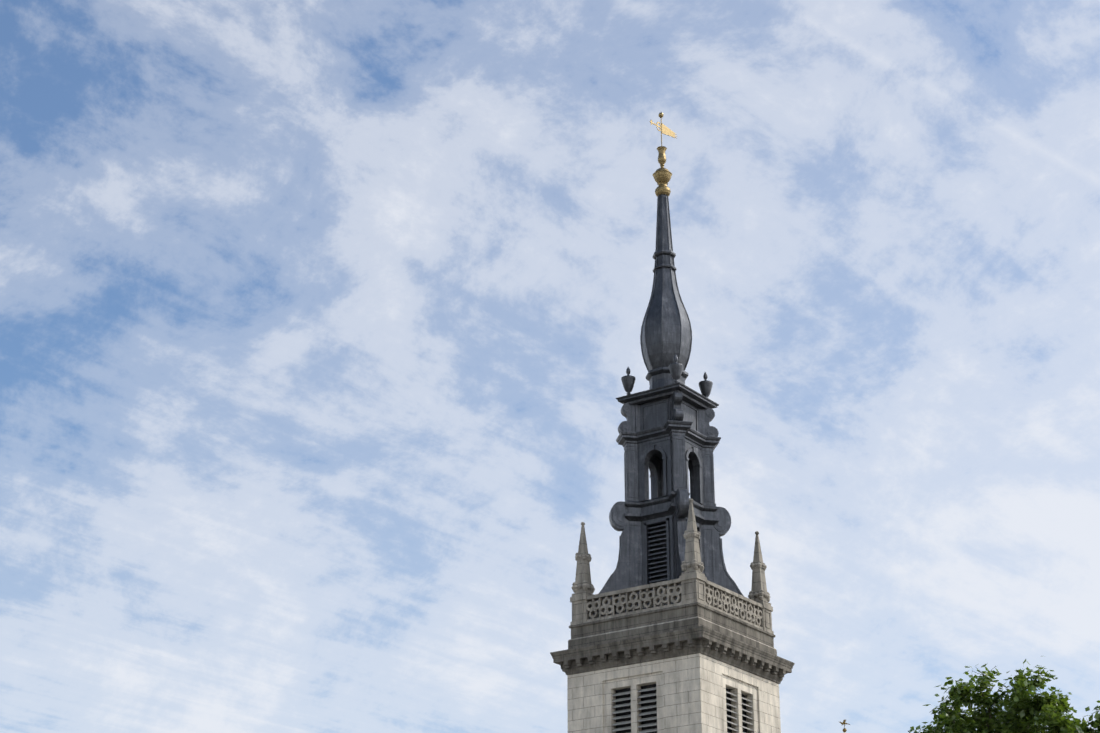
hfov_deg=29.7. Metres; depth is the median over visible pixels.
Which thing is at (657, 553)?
louvre stage slats
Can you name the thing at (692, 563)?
pinnacles
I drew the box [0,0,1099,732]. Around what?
sky
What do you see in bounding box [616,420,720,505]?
lantern lead
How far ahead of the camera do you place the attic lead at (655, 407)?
84.63 m
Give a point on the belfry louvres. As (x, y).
(640, 708)
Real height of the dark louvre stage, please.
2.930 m
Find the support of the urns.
on the attic lead at (655, 407)
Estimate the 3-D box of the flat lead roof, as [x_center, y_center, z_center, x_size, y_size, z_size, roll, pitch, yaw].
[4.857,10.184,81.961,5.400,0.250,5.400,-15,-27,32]
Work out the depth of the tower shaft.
78.58 m
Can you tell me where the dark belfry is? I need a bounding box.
[615,684,746,732]
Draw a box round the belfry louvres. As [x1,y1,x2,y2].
[612,687,752,732]
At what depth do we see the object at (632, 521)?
82.74 m
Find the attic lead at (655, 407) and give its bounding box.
[616,382,718,436]
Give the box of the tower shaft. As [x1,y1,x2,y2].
[567,653,780,732]
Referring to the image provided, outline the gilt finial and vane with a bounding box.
[649,112,676,196]
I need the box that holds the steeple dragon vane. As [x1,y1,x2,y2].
[840,720,849,731]
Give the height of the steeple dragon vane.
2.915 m
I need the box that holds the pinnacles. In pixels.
[571,499,770,605]
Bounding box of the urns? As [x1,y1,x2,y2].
[621,354,712,397]
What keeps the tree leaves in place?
on the tree trunk and limbs
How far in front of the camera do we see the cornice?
79.24 m
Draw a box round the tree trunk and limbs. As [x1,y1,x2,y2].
[934,666,1099,732]
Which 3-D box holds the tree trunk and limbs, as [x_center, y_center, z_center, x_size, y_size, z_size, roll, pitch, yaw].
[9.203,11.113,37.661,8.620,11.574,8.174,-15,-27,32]
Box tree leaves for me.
[908,656,1099,732]
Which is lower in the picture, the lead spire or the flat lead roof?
the flat lead roof
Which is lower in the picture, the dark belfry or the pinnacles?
the dark belfry
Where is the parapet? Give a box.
[570,573,773,633]
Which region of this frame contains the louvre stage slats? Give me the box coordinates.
[647,524,697,590]
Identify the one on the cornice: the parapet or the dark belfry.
the parapet
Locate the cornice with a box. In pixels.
[550,602,794,683]
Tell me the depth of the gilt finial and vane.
89.36 m
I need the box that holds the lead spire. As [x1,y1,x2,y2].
[640,194,691,389]
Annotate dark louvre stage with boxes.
[650,523,666,588]

